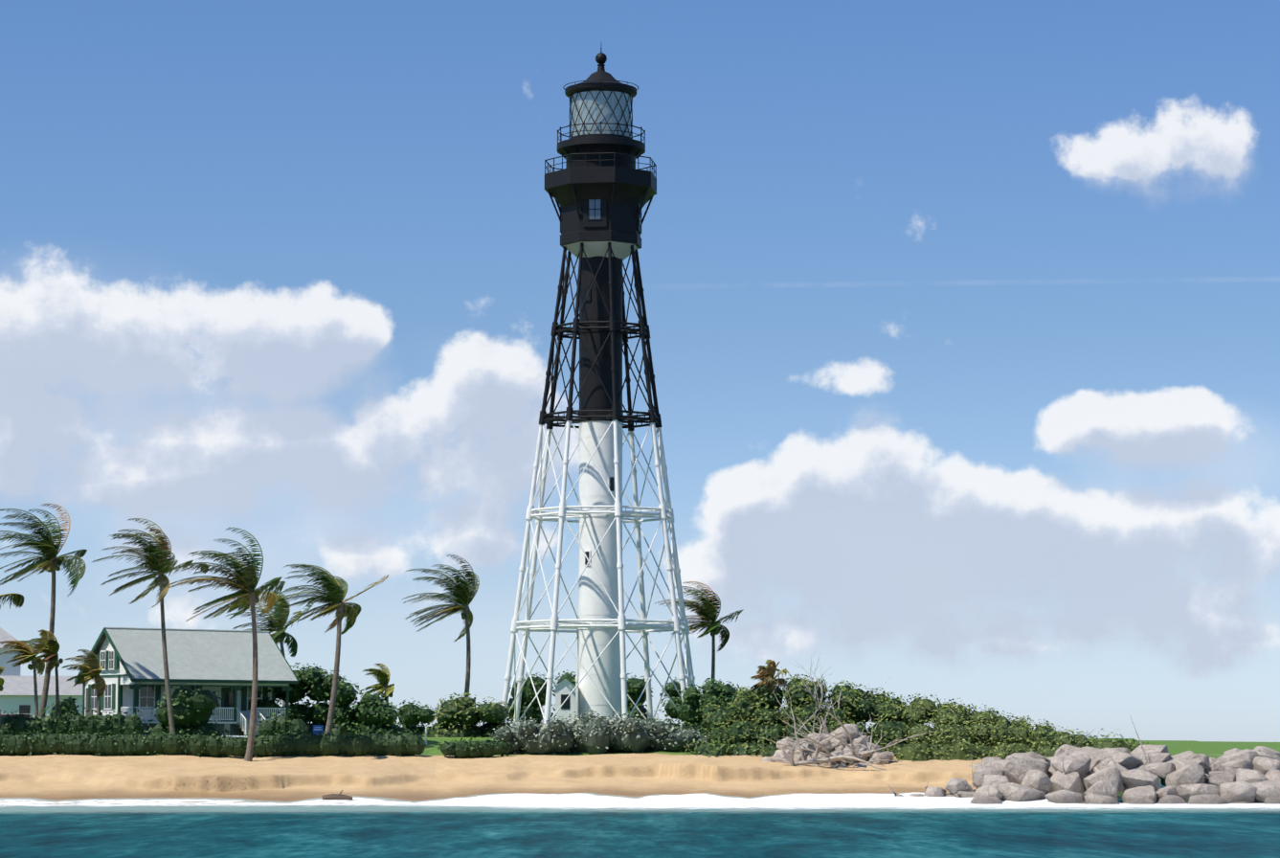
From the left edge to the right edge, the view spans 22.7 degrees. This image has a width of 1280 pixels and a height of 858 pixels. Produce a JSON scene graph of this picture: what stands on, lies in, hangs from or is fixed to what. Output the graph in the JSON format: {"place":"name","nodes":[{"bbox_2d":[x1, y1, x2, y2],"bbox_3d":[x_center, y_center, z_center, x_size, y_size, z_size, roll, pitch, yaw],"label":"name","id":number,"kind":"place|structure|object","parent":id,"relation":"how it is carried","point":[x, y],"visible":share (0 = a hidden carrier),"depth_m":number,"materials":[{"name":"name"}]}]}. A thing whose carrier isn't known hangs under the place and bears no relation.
{"place":"outdoors","nodes":[
{"label":"outdoors","id":0,"kind":"place"},
{"bbox_2d":[0,627,82,718],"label":"neighbour house","id":1,"kind":"structure","parent":0,"point":[16,692],"depth_m":223.23,"materials":[{"name":"white"}]},
{"bbox_2d":[0,773,1279,857],"bbox_3d":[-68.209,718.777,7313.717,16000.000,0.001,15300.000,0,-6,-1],"label":"sea","id":2,"kind":"structure","parent":0,"point":[864,833],"depth_m":109.34,"materials":[{"name":"liquid"}]},
{"bbox_2d":[0,792,1279,816],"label":"surf foam","id":3,"kind":"object","parent":2,"relation":"on","point":[597,802],"visible":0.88,"depth_m":157.90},
{"bbox_2d":[0,736,1279,801],"bbox_3d":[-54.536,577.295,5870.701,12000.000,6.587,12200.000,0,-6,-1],"label":"ground","id":4,"kind":"structure","parent":0,"point":[432,771],"depth_m":171.56,"materials":[{"name":"beige sand"}]},
{"bbox_2d":[0,666,4,734],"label":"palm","id":5,"kind":"object","parent":4,"relation":"on","point":[2,668],"visible":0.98,"depth_m":184.90,"materials":[{"name":"green plant"}]},
{"bbox_2d":[0,592,23,607],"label":"palm","id":6,"kind":"object","parent":4,"relation":"on","point":[17,599],"visible":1,"depth_m":196.01,"materials":[{"name":"green plant"}]},
{"bbox_2d":[0,628,47,718],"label":"palm","id":7,"kind":"object","parent":4,"relation":"on","point":[29,654],"visible":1,"depth_m":186.30,"materials":[{"name":"green plant"}]},
{"bbox_2d":[0,503,87,718],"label":"palm","id":8,"kind":"object","parent":4,"relation":"on","point":[51,561],"visible":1,"depth_m":190.89,"materials":[{"name":"green plant"}]},
{"bbox_2d":[23,629,63,715],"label":"palm","id":9,"kind":"object","parent":4,"relation":"on","point":[51,649],"visible":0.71,"depth_m":188.23,"materials":[{"name":"green plant"}]},
{"bbox_2d":[45,696,86,717],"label":"shrub","id":10,"kind":"object","parent":4,"relation":"on","point":[69,704],"depth_m":193.64,"materials":[{"name":"green plant"}]},
{"bbox_2d":[60,649,106,717],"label":"palm","id":11,"kind":"object","parent":4,"relation":"on","point":[92,667],"visible":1,"depth_m":186.37,"materials":[{"name":"green plant"}]},
{"bbox_2d":[91,517,208,735],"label":"palm","id":12,"kind":"object","parent":4,"relation":"on","point":[160,562],"visible":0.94,"depth_m":188.62,"materials":[{"name":"green plant"}]},
{"bbox_2d":[0,706,310,736],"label":"hedge","id":13,"kind":"object","parent":4,"relation":"on","point":[15,724],"visible":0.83,"depth_m":185.20,"materials":[{"name":"green plant"}]},
{"bbox_2d":[74,627,299,735],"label":"keepers cottage","id":14,"kind":"structure","parent":4,"relation":"on","point":[131,663],"depth_m":199.24,"materials":[{"name":"white"}]},
{"bbox_2d":[146,686,229,736],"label":"porch shrub","id":15,"kind":"object","parent":4,"relation":"on","point":[192,707],"visible":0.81,"depth_m":190.57,"materials":[{"name":"green plant"}]},
{"bbox_2d":[0,726,429,757],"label":"hedge","id":16,"kind":"object","parent":4,"relation":"on","point":[197,744],"visible":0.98,"depth_m":178.69,"materials":[{"name":"green plant"}]},
{"bbox_2d":[164,527,285,761],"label":"palm","id":17,"kind":"object","parent":4,"relation":"on","point":[247,594],"visible":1,"depth_m":177.27,"materials":[{"name":"green plant"}]},
{"bbox_2d":[226,588,314,714],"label":"palm","id":18,"kind":"object","parent":4,"relation":"on","point":[277,620],"visible":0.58,"depth_m":212.68,"materials":[{"name":"green plant"}]},
{"bbox_2d":[313,724,323,735],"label":"info sign","id":19,"kind":"object","parent":4,"relation":"on","point":[317,729],"visible":0.79,"depth_m":181.25,"materials":[{"name":"blue metal"}]},
{"bbox_2d":[245,662,413,737],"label":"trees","id":20,"kind":"object","parent":4,"relation":"on","point":[371,712],"visible":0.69,"depth_m":203.16,"materials":[{"name":"green plant"}]},
{"bbox_2d":[274,563,388,734],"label":"palm","id":21,"kind":"object","parent":4,"relation":"on","point":[333,593],"visible":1,"depth_m":184.81,"materials":[{"name":"green plant"}]},
{"bbox_2d":[322,789,352,799],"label":"driftwood log","id":22,"kind":"object","parent":4,"relation":"on","point":[335,797],"visible":0.75,"depth_m":161.53,"materials":[{"name":"brown wood"}]},
{"bbox_2d":[359,663,394,704],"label":"palm tree","id":23,"kind":"object","parent":4,"relation":"on","point":[383,675],"visible":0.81,"depth_m":213.34,"materials":[{"name":"green plant"}]},
{"bbox_2d":[350,697,437,736],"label":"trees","id":24,"kind":"object","parent":4,"relation":"on","point":[412,714],"visible":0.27,"depth_m":229.03,"materials":[{"name":"green plant"}]},
{"bbox_2d":[425,726,426,746],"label":"marker post","id":25,"kind":"object","parent":4,"relation":"on","point":[426,735],"visible":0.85,"depth_m":186.26,"materials":[{"name":"white paint"}]},
{"bbox_2d":[402,554,479,696],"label":"palm","id":26,"kind":"object","parent":4,"relation":"on","point":[463,594],"visible":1,"depth_m":210.85,"materials":[{"name":"green plant"}]},
{"bbox_2d":[422,692,514,737],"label":"shrub","id":27,"kind":"object","parent":4,"relation":"on","point":[466,714],"visible":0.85,"depth_m":195.19,"materials":[{"name":"green plant"}]},
{"bbox_2d":[437,733,514,758],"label":"hedge","id":28,"kind":"object","parent":4,"relation":"on","point":[477,749],"visible":0.98,"depth_m":178.86,"materials":[{"name":"green plant"}]},
{"bbox_2d":[498,670,683,730],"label":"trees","id":29,"kind":"object","parent":4,"relation":"on","point":[635,689],"visible":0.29,"depth_m":211.00,"materials":[{"name":"green plant"}]},
{"bbox_2d":[500,46,695,730],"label":"lighthouse","id":30,"kind":"object","parent":4,"relation":"on","point":[600,190],"visible":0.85,"depth_m":199.07,"materials":[{"name":"white paint"}]},
{"bbox_2d":[487,707,711,755],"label":"silver shrubs","id":31,"kind":"object","parent":4,"relation":"on","point":[588,732],"visible":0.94,"depth_m":181.30,"materials":[{"name":"green plant"}]},
{"bbox_2d":[654,581,743,681],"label":"palm","id":32,"kind":"object","parent":4,"relation":"on","point":[707,612],"visible":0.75,"depth_m":212.68,"materials":[{"name":"green plant"}]},
{"bbox_2d":[670,675,753,736],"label":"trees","id":33,"kind":"object","parent":4,"relation":"on","point":[690,707],"visible":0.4,"depth_m":193.30,"materials":[{"name":"green plant"}]},
{"bbox_2d":[749,659,789,693],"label":"sabal palm","id":34,"kind":"object","parent":4,"relation":"on","point":[766,673],"visible":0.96,"depth_m":184.61,"materials":[{"name":"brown plant"}]},
{"bbox_2d":[681,673,918,757],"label":"bush","id":35,"kind":"object","parent":4,"relation":"on","point":[746,723],"visible":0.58,"depth_m":182.79,"materials":[{"name":"green plant"}]},
{"bbox_2d":[786,651,886,710],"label":"bare shrub","id":36,"kind":"object","parent":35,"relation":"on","point":[821,687],"visible":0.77,"depth_m":183.56,"materials":[{"name":"plant"}]},
{"bbox_2d":[761,723,896,767],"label":"rock pile","id":37,"kind":"object","parent":4,"relation":"on","point":[842,749],"visible":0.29,"depth_m":176.59,"materials":[{"name":"stone"}]},
{"bbox_2d":[762,666,935,770],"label":"driftwood branches","id":38,"kind":"object","parent":4,"relation":"on","point":[841,758],"visible":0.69,"depth_m":174.82,"materials":[{"name":"grey wood"}]},
{"bbox_2d":[888,693,1156,761],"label":"dune scrub","id":39,"kind":"object","parent":4,"relation":"on","point":[963,732],"visible":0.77,"depth_m":181.01,"materials":[{"name":"green plant"}]},
{"bbox_2d":[888,715,1279,804],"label":"jetty boulders","id":40,"kind":"object","parent":4,"relation":"on","point":[1066,773],"visible":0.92,"depth_m":164.02,"materials":[{"name":"stone"}]},
{"bbox_2d":[0,0,1279,741],"label":"sky","id":41,"kind":"structure","parent":0,"point":[963,316],"materials":[{"name":"blue"}]}
]}

